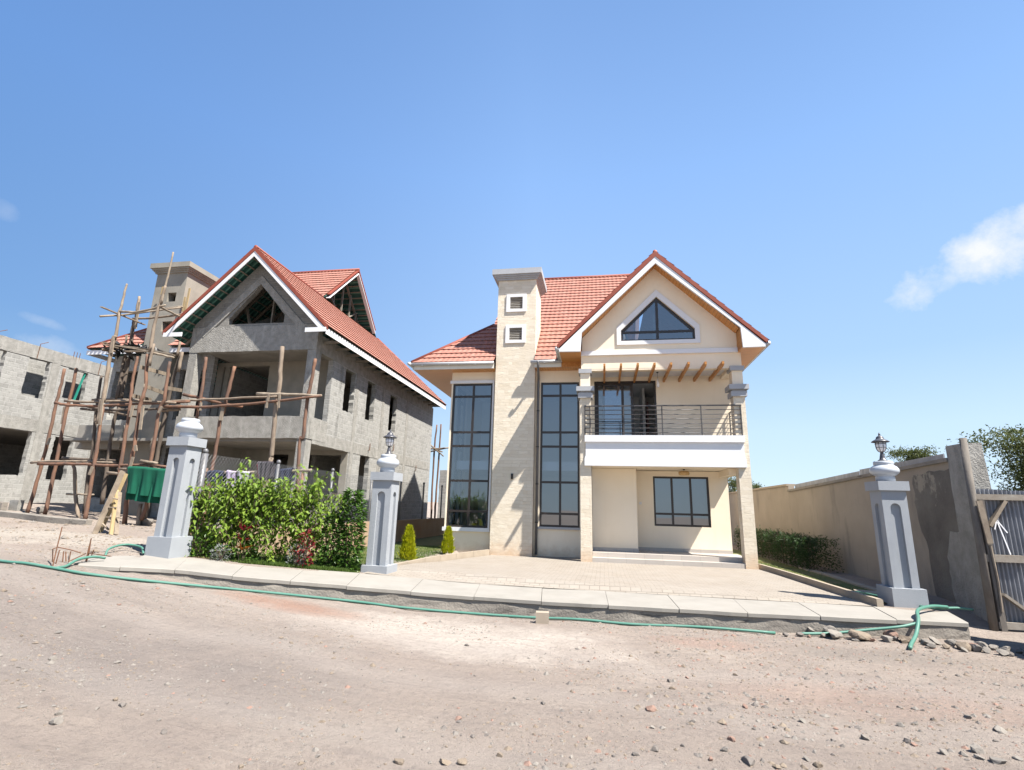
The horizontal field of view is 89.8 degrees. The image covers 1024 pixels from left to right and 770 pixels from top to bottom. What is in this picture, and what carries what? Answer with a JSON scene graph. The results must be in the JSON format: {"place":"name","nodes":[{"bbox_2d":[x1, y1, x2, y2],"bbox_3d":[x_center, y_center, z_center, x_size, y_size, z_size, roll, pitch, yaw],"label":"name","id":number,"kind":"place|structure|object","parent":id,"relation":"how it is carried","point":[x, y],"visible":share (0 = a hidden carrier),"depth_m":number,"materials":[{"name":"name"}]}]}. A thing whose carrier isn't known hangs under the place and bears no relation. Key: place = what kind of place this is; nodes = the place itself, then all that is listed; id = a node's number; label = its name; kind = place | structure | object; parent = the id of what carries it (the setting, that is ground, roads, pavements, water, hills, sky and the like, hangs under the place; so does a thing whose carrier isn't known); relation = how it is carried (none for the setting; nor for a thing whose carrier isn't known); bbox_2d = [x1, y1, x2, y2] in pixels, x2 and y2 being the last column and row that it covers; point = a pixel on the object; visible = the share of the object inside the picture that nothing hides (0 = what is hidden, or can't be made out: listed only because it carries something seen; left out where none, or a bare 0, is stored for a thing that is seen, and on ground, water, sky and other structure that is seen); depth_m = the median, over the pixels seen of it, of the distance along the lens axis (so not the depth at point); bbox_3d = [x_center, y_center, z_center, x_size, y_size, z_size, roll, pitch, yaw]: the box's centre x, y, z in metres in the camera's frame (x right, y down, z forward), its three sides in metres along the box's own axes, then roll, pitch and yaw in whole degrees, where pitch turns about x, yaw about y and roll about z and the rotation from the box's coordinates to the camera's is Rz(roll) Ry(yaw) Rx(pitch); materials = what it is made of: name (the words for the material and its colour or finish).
{"place":"outdoors","nodes":[
{"label":"outdoors","id":0,"kind":"place"},
{"bbox_2d":[0,502,1023,769],"bbox_3d":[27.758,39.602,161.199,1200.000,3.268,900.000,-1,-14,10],"label":"ground","id":1,"kind":"structure","parent":0,"point":[84,736],"depth_m":5.76,"materials":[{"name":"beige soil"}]},
{"bbox_2d":[0,502,8,510],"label":"concrete block","id":2,"kind":"object","parent":1,"relation":"on","point":[3,505],"depth_m":18.62,"materials":[{"name":"concrete"}]},
{"bbox_2d":[8,500,24,510],"bbox_3d":[-18.408,4.576,19.056,0.400,0.600,0.200,-1,-14,10],"label":"concrete block","id":3,"kind":"object","parent":1,"relation":"on","point":[16,505],"depth_m":19.00,"materials":[{"name":"grey concrete"}]},
{"bbox_2d":[36,505,48,512],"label":"boulder","id":4,"kind":"object","parent":1,"relation":"on","point":[39,509],"visible":0.66,"depth_m":18.86,"materials":[{"name":"grey stone"}]},
{"bbox_2d":[0,510,91,524],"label":"lot kerb","id":5,"kind":"structure","parent":1,"relation":"on","point":[38,517],"depth_m":15.59,"materials":[{"name":"concrete"}]},
{"bbox_2d":[0,330,112,502],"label":"block building","id":6,"kind":"structure","parent":1,"relation":"on","point":[30,377],"depth_m":25.02,"materials":[{"name":"concrete"}]},
{"bbox_2d":[49,717,63,724],"bbox_3d":[-3.826,2.831,4.331,0.066,0.066,0.102,-5,-15,27],"label":"rock","id":7,"kind":"object","parent":1,"relation":"on","point":[56,720],"visible":1,"depth_m":4.31,"materials":[{"name":"grey stone"}]},
{"bbox_2d":[56,555,105,567],"bbox_3d":[-7.690,3.139,9.139,0.148,0.152,1.046,1,-13,1],"label":"pipe","id":8,"kind":"object","parent":1,"relation":"on","point":[81,558],"visible":0.94,"depth_m":9.22,"materials":[{"name":"teal plastic"}]},
{"bbox_2d":[52,527,110,565],"bbox_3d":[-7.902,2.963,9.598,0.412,0.653,1.512,-1,-14,10],"label":"rebar cage","id":9,"kind":"object","parent":1,"relation":"on","point":[88,553],"visible":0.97,"depth_m":9.22,"materials":[{"name":"metal"}]},
{"bbox_2d":[25,252,190,525],"bbox_3d":[-14.454,0.129,19.873,6.469,10.096,3.301,-1,-14,10],"label":"pole scaffold","id":10,"kind":"object","parent":1,"relation":"on","point":[115,346],"visible":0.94,"depth_m":18.65,"materials":[{"name":"brown wood"}]},
{"bbox_2d":[125,466,165,503],"bbox_3d":[-11.983,3.281,16.832,1.562,1.215,0.254,-1,-14,10],"label":"green cloth","id":11,"kind":"object","parent":10,"relation":"hanging from","point":[144,484],"visible":0.91,"depth_m":16.80,"materials":[{"name":"fabric"}]},
{"bbox_2d":[92,470,127,534],"bbox_3d":[-11.003,3.210,14.107,0.571,1.744,1.242,12,-17,-38],"label":"trestle ladder","id":12,"kind":"object","parent":1,"relation":"on","point":[113,504],"visible":0.92,"depth_m":14.03,"materials":[{"name":"brown wood"}]},
{"bbox_2d":[104,543,143,554],"bbox_3d":[-8.037,3.447,10.736,0.692,0.221,0.627,8,-15,-26],"label":"pipe","id":13,"kind":"object","parent":1,"relation":"on","point":[125,544],"visible":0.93,"depth_m":10.86,"materials":[{"name":"teal plastic"}]},
{"bbox_2d":[141,519,153,525],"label":"boulder","id":14,"kind":"object","parent":1,"relation":"on","point":[146,522],"visible":0.9,"depth_m":17.00,"materials":[{"name":"grey stone"}]},
{"bbox_2d":[144,418,206,558],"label":"gate pillar","id":15,"kind":"structure","parent":1,"relation":"on","point":[170,538],"depth_m":11.05,"materials":[{"name":"grey paint"}]},
{"bbox_2d":[209,543,232,560],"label":"silver plant","id":16,"kind":"object","parent":1,"relation":"on","point":[220,556],"visible":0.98,"depth_m":10.97,"materials":[{"name":"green plant"}]},
{"bbox_2d":[161,346,321,524],"bbox_3d":[-9.721,1.775,17.982,6.382,6.464,0.343,-1,-14,10],"label":"pole scaffold","id":17,"kind":"object","parent":1,"relation":"on","point":[200,398],"visible":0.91,"depth_m":18.05,"materials":[{"name":"brown wood"}]},
{"bbox_2d":[196,468,311,529],"bbox_3d":[-8.450,3.793,16.544,4.118,2.236,0.120,-1,-14,10],"label":"drying pole","id":18,"kind":"object","parent":1,"relation":"on","point":[302,474],"visible":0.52,"depth_m":16.51,"materials":[{"name":"brown wood"}]},
{"bbox_2d":[207,470,225,483],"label":"jeans","id":19,"kind":"object","parent":18,"relation":"hanging from","point":[214,472],"visible":0.62,"depth_m":16.89,"materials":[{"name":"blue fabric"}]},
{"bbox_2d":[226,470,236,485],"bbox_3d":[-9.153,3.058,16.793,0.434,0.558,0.159,-1,-14,10],"label":"shirt","id":20,"kind":"object","parent":18,"relation":"hanging from","point":[228,473],"visible":0.49,"depth_m":16.78,"materials":[{"name":"white fabric"}]},
{"bbox_2d":[237,470,251,483],"bbox_3d":[-8.723,3.001,16.731,0.526,0.464,0.159,-1,-14,10],"label":"shirt","id":21,"kind":"object","parent":18,"relation":"hanging from","point":[239,474],"visible":0.28,"depth_m":16.72,"materials":[{"name":"grey fabric"}]},
{"bbox_2d":[257,461,275,480],"bbox_3d":[-7.940,2.763,16.503,0.679,0.634,0.271,-1,-14,10],"label":"jacket","id":22,"kind":"object","parent":18,"relation":"hanging from","point":[264,471],"visible":0.84,"depth_m":16.47,"materials":[{"name":"grey fabric"}]},
{"bbox_2d":[275,468,294,485],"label":"trousers","id":23,"kind":"object","parent":18,"relation":"hanging from","point":[282,476],"visible":0.57,"depth_m":16.47,"materials":[{"name":"grey fabric"}]},
{"bbox_2d":[63,245,445,525],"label":"unfinished house","id":24,"kind":"structure","parent":1,"relation":"on","point":[251,311],"depth_m":22.14,"materials":[{"name":"grey concrete"}]},
{"bbox_2d":[286,543,305,567],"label":"silver plant","id":25,"kind":"object","parent":1,"relation":"on","point":[296,560],"visible":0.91,"depth_m":11.19,"materials":[{"name":"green plant"}]},
{"bbox_2d":[294,528,315,565],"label":"flowering plant","id":26,"kind":"object","parent":1,"relation":"on","point":[304,558],"visible":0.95,"depth_m":11.24,"materials":[{"name":"red plant"}]},
{"bbox_2d":[188,518,444,554],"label":"wall","id":27,"kind":"structure","parent":1,"relation":"on","point":[428,527],"depth_m":23.05,"materials":[{"name":"paint"}]},
{"bbox_2d":[190,448,442,529],"bbox_3d":[-5.587,4.745,20.280,0.140,2.405,18.552,-1,-14,10],"label":"chain link fence","id":28,"kind":"object","parent":27,"relation":"on","point":[202,469],"visible":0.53,"depth_m":16.29,"materials":[{"name":"grey metal"}]},
{"bbox_2d":[191,535,443,572],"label":"lawn","id":29,"kind":"structure","parent":1,"relation":"on","point":[435,541],"depth_m":21.44,"materials":[{"name":"plant"}]},
{"bbox_2d":[189,531,215,556],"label":"shrub","id":30,"kind":"object","parent":29,"relation":"on","point":[200,546],"visible":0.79,"depth_m":11.16,"materials":[{"name":"green plant"}]},
{"bbox_2d":[181,457,257,556],"bbox_3d":[-6.735,2.757,11.519,2.032,2.285,1.100,-1,-14,10],"label":"shrub","id":31,"kind":"object","parent":29,"relation":"on","point":[215,503],"visible":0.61,"depth_m":11.43,"materials":[{"name":"green plant"}]},
{"bbox_2d":[201,462,279,558],"bbox_3d":[-6.170,2.870,11.566,2.031,2.280,0.848,1,-13,0],"label":"shrub","id":32,"kind":"object","parent":29,"relation":"on","point":[233,532],"visible":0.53,"depth_m":11.45,"materials":[{"name":"green plant"}]},
{"bbox_2d":[223,539,260,560],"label":"shrub","id":33,"kind":"object","parent":29,"relation":"on","point":[247,551],"visible":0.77,"depth_m":11.17,"materials":[{"name":"green plant"}]},
{"bbox_2d":[237,518,257,557],"bbox_3d":[-5.834,3.416,11.235,0.579,1.004,0.560,-1,-14,10],"label":"cordyline","id":34,"kind":"object","parent":29,"relation":"on","point":[243,529],"visible":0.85,"depth_m":11.22,"materials":[{"name":"red plant"}]},
{"bbox_2d":[233,473,294,561],"bbox_3d":[-5.620,3.006,11.614,1.500,2.041,1.021,-1,-14,10],"label":"creeper","id":35,"kind":"object","parent":29,"relation":"on","point":[275,515],"visible":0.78,"depth_m":11.45,"materials":[{"name":"green plant"}]},
{"bbox_2d":[238,466,341,563],"bbox_3d":[-5.110,2.968,11.708,2.196,2.237,1.041,-1,-14,10],"label":"shrub","id":36,"kind":"object","parent":29,"relation":"on","point":[287,521],"visible":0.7,"depth_m":11.64,"materials":[{"name":"green plant"}]},
{"bbox_2d":[273,464,338,565],"bbox_3d":[-4.658,2.993,11.805,1.136,2.312,1.042,-1,-14,10],"label":"shrub","id":37,"kind":"object","parent":29,"relation":"on","point":[311,502],"visible":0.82,"depth_m":11.58,"materials":[{"name":"green plant"}]},
{"bbox_2d":[281,493,347,552],"bbox_3d":[-4.936,3.512,12.539,1.750,1.752,1.355,-1,-14,10],"label":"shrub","id":38,"kind":"object","parent":29,"relation":"on","point":[329,494],"visible":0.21,"depth_m":12.54,"materials":[{"name":"green plant"}]},
{"bbox_2d":[314,513,347,566],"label":"shrub","id":39,"kind":"object","parent":29,"relation":"on","point":[328,560],"visible":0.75,"depth_m":11.60,"materials":[{"name":"green plant"}]},
{"bbox_2d":[330,487,367,572],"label":"shrub","id":40,"kind":"object","parent":29,"relation":"on","point":[347,516],"visible":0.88,"depth_m":11.72,"materials":[{"name":"green plant"}]},
{"bbox_2d":[397,524,417,559],"bbox_3d":[-3.058,4.667,15.209,0.625,1.094,0.568,-1,-14,10],"label":"thuja","id":41,"kind":"object","parent":29,"relation":"on","point":[408,549],"visible":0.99,"depth_m":15.10,"materials":[{"name":"green plant"}]},
{"bbox_2d":[440,526,454,553],"bbox_3d":[-2.227,5.360,17.830,0.513,0.981,0.548,-7,-16,33],"label":"thuja","id":42,"kind":"object","parent":29,"relation":"on","point":[448,540],"visible":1,"depth_m":17.72,"materials":[{"name":"green plant"}]},
{"bbox_2d":[299,472,347,566],"bbox_3d":[-4.428,3.111,11.877,1.319,2.181,0.852,-1,-14,10],"label":"creeper","id":43,"kind":"object","parent":1,"relation":"on","point":[322,516],"visible":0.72,"depth_m":11.66,"materials":[{"name":"green plant"}]},
{"bbox_2d":[361,454,402,575],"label":"gate pillar","id":44,"kind":"structure","parent":1,"relation":"on","point":[387,479],"depth_m":12.00,"materials":[{"name":"grey paint"}]},
{"bbox_2d":[383,429,396,453],"bbox_3d":[-2.989,1.392,12.565,0.340,0.620,0.340,-1,-14,10],"label":"pillar lamp","id":45,"kind":"object","parent":44,"relation":"on","point":[390,437],"visible":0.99,"depth_m":12.49,"materials":[{"name":"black metal"}]},
{"bbox_2d":[0,559,775,633],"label":"pipe","id":46,"kind":"object","parent":1,"relation":"on","point":[366,602],"visible":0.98,"depth_m":9.28,"materials":[{"name":"teal plastic"}]},
{"bbox_2d":[394,758,403,764],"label":"rock","id":47,"kind":"object","parent":1,"relation":"on","point":[398,761],"visible":1,"depth_m":4.09,"materials":[{"name":"beige stone"}]},
{"bbox_2d":[360,549,488,571],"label":"garden kerb","id":48,"kind":"structure","parent":1,"relation":"on","point":[455,556],"depth_m":16.45,"materials":[{"name":"concrete"}]},
{"bbox_2d":[430,424,447,517],"bbox_3d":[-4.934,5.775,34.185,1.490,6.412,0.236,-1,-14,10],"label":"pole scaffold","id":49,"kind":"object","parent":1,"relation":"on","point":[433,449],"visible":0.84,"depth_m":34.28,"materials":[{"name":"brown wood"}]},
{"bbox_2d":[437,470,446,517],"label":"block wall","id":50,"kind":"structure","parent":1,"relation":"on","point":[443,478],"depth_m":38.93,"materials":[{"name":"concrete"}]},
{"bbox_2d":[439,758,451,765],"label":"rock","id":51,"kind":"object","parent":1,"relation":"on","point":[445,762],"visible":0.98,"depth_m":4.12,"materials":[{"name":"beige stone"}]},
{"bbox_2d":[457,758,466,764],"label":"rock","id":52,"kind":"object","parent":1,"relation":"on","point":[461,761],"visible":1,"depth_m":4.12,"materials":[{"name":"beige stone"}]},
{"bbox_2d":[190,544,861,588],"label":"grass","id":53,"kind":"structure","parent":1,"relation":"on","point":[280,563],"depth_m":11.55,"materials":[{"name":"green plant"}]},
{"bbox_2d":[536,611,548,623],"bbox_3d":[0.542,4.145,9.162,0.231,0.190,0.170,0,-13,5],"label":"stone block","id":54,"kind":"object","parent":1,"relation":"on","point":[542,617],"depth_m":9.08,"materials":[{"name":"beige stone"}]},
{"bbox_2d":[407,250,770,568],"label":"finished house","id":55,"kind":"structure","parent":1,"relation":"on","point":[579,425],"depth_m":19.26,"materials":[{"name":"beige paint"}]},
{"bbox_2d":[451,387,465,524],"bbox_3d":[-2.282,2.942,21.372,0.070,5.630,1.660,-1,-14,10],"label":"corner window","id":56,"kind":"structure","parent":55,"relation":"in","point":[461,402],"depth_m":21.57,"materials":[{"name":"grey glass"}]},
{"bbox_2d":[446,383,492,527],"bbox_3d":[-1.645,2.696,20.270,1.650,5.630,0.070,-1,-14,10],"label":"corner window","id":57,"kind":"structure","parent":55,"relation":"in","point":[474,396],"depth_m":20.24,"materials":[{"name":"brown metal"}]},
{"bbox_2d":[539,382,579,527],"bbox_3d":[1.830,2.587,19.682,1.500,5.510,0.070,-1,-14,10],"label":"tall window","id":58,"kind":"structure","parent":55,"relation":"in","point":[560,432],"depth_m":19.68,"materials":[{"name":"brown metal"}]},
{"bbox_2d":[594,381,657,434],"bbox_3d":[4.368,1.187,19.802,2.340,2.720,0.150,-1,-14,10],"label":"sliding door","id":59,"kind":"structure","parent":55,"relation":"in","point":[607,383],"depth_m":19.98,"materials":[{"name":"brown metal"}]},
{"bbox_2d":[645,402,648,434],"bbox_3d":[5.633,1.860,21.363,0.060,2.200,0.700,-1,-14,10],"label":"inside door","id":60,"kind":"structure","parent":55,"relation":"in","point":[646,407],"depth_m":21.22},
{"bbox_2d":[621,298,694,340],"bbox_3d":[5.301,-2.411,18.841,2.590,1.680,0.070,-1,-14,10],"label":"gable window","id":61,"kind":"structure","parent":55,"relation":"in","point":[656,301],"depth_m":18.78,"materials":[{"name":"brown metal"}]},
{"bbox_2d":[653,476,710,527],"bbox_3d":[6.296,4.332,19.125,2.000,1.810,0.070,-1,-14,10],"label":"porch window","id":62,"kind":"structure","parent":55,"relation":"in","point":[691,514],"depth_m":19.06,"materials":[{"name":"brown metal"}]},
{"bbox_2d":[646,705,655,711],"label":"rock","id":63,"kind":"object","parent":1,"relation":"on","point":[651,708],"visible":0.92,"depth_m":5.29,"materials":[{"name":"beige stone"}]},
{"bbox_2d":[728,476,759,491],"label":"acacia tree","id":64,"kind":"object","parent":1,"relation":"on","point":[732,483],"visible":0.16,"depth_m":58.87,"materials":[{"name":"green plant"}]},
{"bbox_2d":[741,755,755,765],"bbox_3d":[1.957,3.093,4.240,0.082,0.059,0.120,4,-14,-12],"label":"rock","id":65,"kind":"object","parent":1,"relation":"on","point":[748,760],"visible":1,"depth_m":4.21,"materials":[{"name":"grey stone"}]},
{"bbox_2d":[734,525,844,572],"bbox_3d":[10.442,6.232,20.332,1.354,1.314,9.247,-1,-14,10],"label":"hedge","id":66,"kind":"object","parent":1,"relation":"on","point":[800,546],"visible":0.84,"depth_m":17.37,"materials":[{"name":"green plant"}]},
{"bbox_2d":[733,549,885,602],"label":"lawn","id":67,"kind":"structure","parent":1,"relation":"on","point":[825,579],"depth_m":15.03,"materials":[{"name":"plant"}]},
{"bbox_2d":[812,762,822,767],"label":"rock","id":68,"kind":"object","parent":1,"relation":"on","point":[817,765],"visible":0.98,"depth_m":4.23,"materials":[{"name":"beige stone"}]},
{"bbox_2d":[758,564,883,606],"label":"garden kerb","id":69,"kind":"structure","parent":1,"relation":"on","point":[868,599],"depth_m":12.03,"materials":[{"name":"concrete"}]},
{"bbox_2d":[823,625,835,631],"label":"rock","id":70,"kind":"object","parent":1,"relation":"on","point":[825,628],"visible":0.45,"depth_m":8.88,"materials":[{"name":"grey stone"}]},
{"bbox_2d":[828,629,842,638],"bbox_3d":[5.462,4.243,8.735,0.236,0.157,0.203,8,-15,-24],"label":"rock","id":71,"kind":"object","parent":1,"relation":"on","point":[835,634],"visible":1,"depth_m":8.67,"materials":[{"name":"grey stone"}]},
{"bbox_2d":[799,567,876,594],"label":"edging slabs","id":72,"kind":"structure","parent":1,"relation":"on","point":[872,590],"depth_m":13.31,"materials":[{"name":"concrete"}]},
{"bbox_2d":[729,454,971,611],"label":"yard wall","id":73,"kind":"structure","parent":1,"relation":"on","point":[835,508],"depth_m":14.83,"materials":[{"name":"paint"}]},
{"bbox_2d":[802,622,915,634],"bbox_3d":[5.922,4.172,8.809,1.970,0.284,0.101,0,-13,5],"label":"pipe","id":74,"kind":"object","parent":1,"relation":"on","point":[871,629],"visible":0.81,"depth_m":8.78,"materials":[{"name":"teal plastic"}]},
{"bbox_2d":[848,629,870,640],"bbox_3d":[5.859,4.220,8.660,0.355,0.132,0.278,14,-1,-9],"label":"rock","id":75,"kind":"object","parent":1,"relation":"on","point":[860,635],"visible":1,"depth_m":8.59,"materials":[{"name":"beige stone"}]},
{"bbox_2d":[881,635,892,642],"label":"rock","id":76,"kind":"object","parent":1,"relation":"on","point":[886,638],"visible":0.99,"depth_m":8.53,"materials":[{"name":"grey stone"}]},
{"bbox_2d":[883,630,897,637],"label":"rock","id":77,"kind":"object","parent":1,"relation":"on","point":[891,633],"visible":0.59,"depth_m":8.74,"materials":[{"name":"stone"}]},
{"bbox_2d":[864,461,928,607],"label":"gate pillar","id":78,"kind":"structure","parent":1,"relation":"on","point":[899,586],"depth_m":10.54,"materials":[{"name":"grey paint"}]},
{"bbox_2d":[871,433,889,460],"bbox_3d":[7.973,1.338,11.108,0.340,0.620,0.340,-1,-14,10],"label":"pillar lamp","id":79,"kind":"object","parent":78,"relation":"on","point":[880,441],"visible":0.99,"depth_m":11.04,"materials":[{"name":"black metal"}]},
{"bbox_2d":[898,635,910,642],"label":"rock","id":80,"kind":"object","parent":1,"relation":"on","point":[908,638],"visible":0.74,"depth_m":8.52,"materials":[{"name":"brown stone"}]},
{"bbox_2d":[884,445,945,462],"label":"acacia tree","id":81,"kind":"object","parent":1,"relation":"on","point":[912,454],"visible":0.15,"depth_m":43.06,"materials":[{"name":"green plant"}]},
{"bbox_2d":[856,591,973,610],"bbox_3d":[8.016,4.417,10.512,0.702,0.106,2.047,11,-16,-35],"label":"pipe","id":82,"kind":"object","parent":1,"relation":"on","point":[961,608],"visible":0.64,"depth_m":9.89,"materials":[{"name":"teal plastic"}]},
{"bbox_2d":[920,639,935,645],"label":"rock","id":83,"kind":"object","parent":1,"relation":"on","point":[925,641],"visible":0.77,"depth_m":8.34,"materials":[{"name":"grey stone"}]},
{"bbox_2d":[908,604,948,649],"bbox_3d":[7.229,4.189,9.033,2.844,0.435,0.254,13,-17,-39],"label":"pipe","id":84,"kind":"object","parent":1,"relation":"on","point":[916,632],"visible":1,"depth_m":8.78,"materials":[{"name":"teal plastic"}]},
{"bbox_2d":[929,636,940,644],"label":"rock","id":85,"kind":"object","parent":1,"relation":"on","point":[934,640],"visible":0.73,"depth_m":8.46,"materials":[{"name":"grey stone"}]},
{"bbox_2d":[944,639,956,646],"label":"rock","id":86,"kind":"object","parent":1,"relation":"on","point":[951,642],"visible":0.92,"depth_m":8.41,"materials":[{"name":"grey stone"}]},
{"bbox_2d":[955,642,970,651],"bbox_3d":[7.206,4.201,8.224,0.203,0.181,0.207,10,-16,-31],"label":"rock","id":87,"kind":"object","parent":1,"relation":"on","point":[966,645],"visible":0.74,"depth_m":8.19,"materials":[{"name":"beige stone"}]},
{"bbox_2d":[945,443,990,621],"bbox_3d":[9.602,3.051,10.555,0.482,3.684,0.500,-1,-14,10],"label":"concrete post","id":88,"kind":"object","parent":1,"relation":"on","point":[963,513],"visible":0.39,"depth_m":10.62,"materials":[{"name":"grey concrete"}]},
{"bbox_2d":[970,644,983,651],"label":"rock","id":89,"kind":"object","parent":1,"relation":"on","point":[976,648],"visible":0.97,"depth_m":8.12,"materials":[{"name":"grey stone"}]},
{"bbox_2d":[970,744,985,753],"bbox_3d":[4.129,3.237,4.536,0.132,0.098,0.110,10,-16,-32],"label":"rock","id":90,"kind":"object","parent":1,"relation":"on","point":[977,749],"visible":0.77,"depth_m":4.53,"materials":[{"name":"grey stone"}]},
{"bbox_2d":[959,438,998,630],"bbox_3d":[9.085,2.912,10.007,0.184,3.772,0.135,3,-13,-5],"label":"wooden post","id":91,"kind":"object","parent":1,"relation":"on","point":[983,563],"visible":0.79,"depth_m":9.95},
{"bbox_2d":[975,489,1023,631],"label":"iron gate","id":92,"kind":"structure","parent":91,"relation":"attached to","point":[1001,513],"depth_m":9.89,"materials":[{"name":"grey metal"}]},
{"bbox_2d":[973,641,987,646],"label":"rock","id":93,"kind":"object","parent":1,"relation":"on","point":[982,644],"visible":0.43,"depth_m":8.25,"materials":[{"name":"grey stone"}]},
{"bbox_2d":[946,424,1023,490],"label":"acacia tree","id":94,"kind":"object","parent":1,"relation":"on","point":[1007,447],"visible":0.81,"depth_m":34.96,"materials":[{"name":"green plant"}]},
{"bbox_2d":[982,647,990,653],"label":"rock","id":95,"kind":"object","parent":1,"relation":"on","point":[987,650],"visible":0.99,"depth_m":8.04,"materials":[{"name":"grey stone"}]},
{"bbox_2d":[989,644,998,649],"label":"rock","id":96,"kind":"object","parent":1,"relation":"on","point":[993,647],"visible":0.8,"depth_m":8.21,"materials":[{"name":"grey stone"}]},
{"bbox_2d":[989,756,1006,764],"bbox_3d":[4.113,3.191,4.338,0.109,0.068,0.092,-5,-15,26],"label":"rock","id":97,"kind":"object","parent":1,"relation":"on","point":[996,760],"visible":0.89,"depth_m":4.33,"materials":[{"name":"grey stone"}]},
{"bbox_2d":[992,725,1006,733],"bbox_3d":[4.756,3.372,5.011,0.131,0.097,0.125,-5,0,-2],"label":"rock","id":98,"kind":"object","parent":1,"relation":"on","point":[999,729],"visible":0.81,"depth_m":4.99,"materials":[{"name":"grey stone"}]},
{"bbox_2d":[996,649,1008,655],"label":"rock","id":99,"kind":"object","parent":1,"relation":"on","point":[1001,652],"visible":1,"depth_m":7.88,"materials":[{"name":"grey stone"}]},
{"bbox_2d":[0,0,1023,501],"label":"sky","id":100,"kind":"structure","parent":0,"point":[844,177],"materials":[{"name":"blue"}]},
{"bbox_2d":[68,555,970,639],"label":"pavement","id":101,"kind":"structure","parent":0,"point":[782,617],"depth_m":9.74,"materials":[{"name":"concrete"}]},
{"bbox_2d":[364,555,873,605],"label":"driveway","id":102,"kind":"structure","parent":0,"point":[578,574],"depth_m":12.65,"materials":[{"name":"beige concrete"}]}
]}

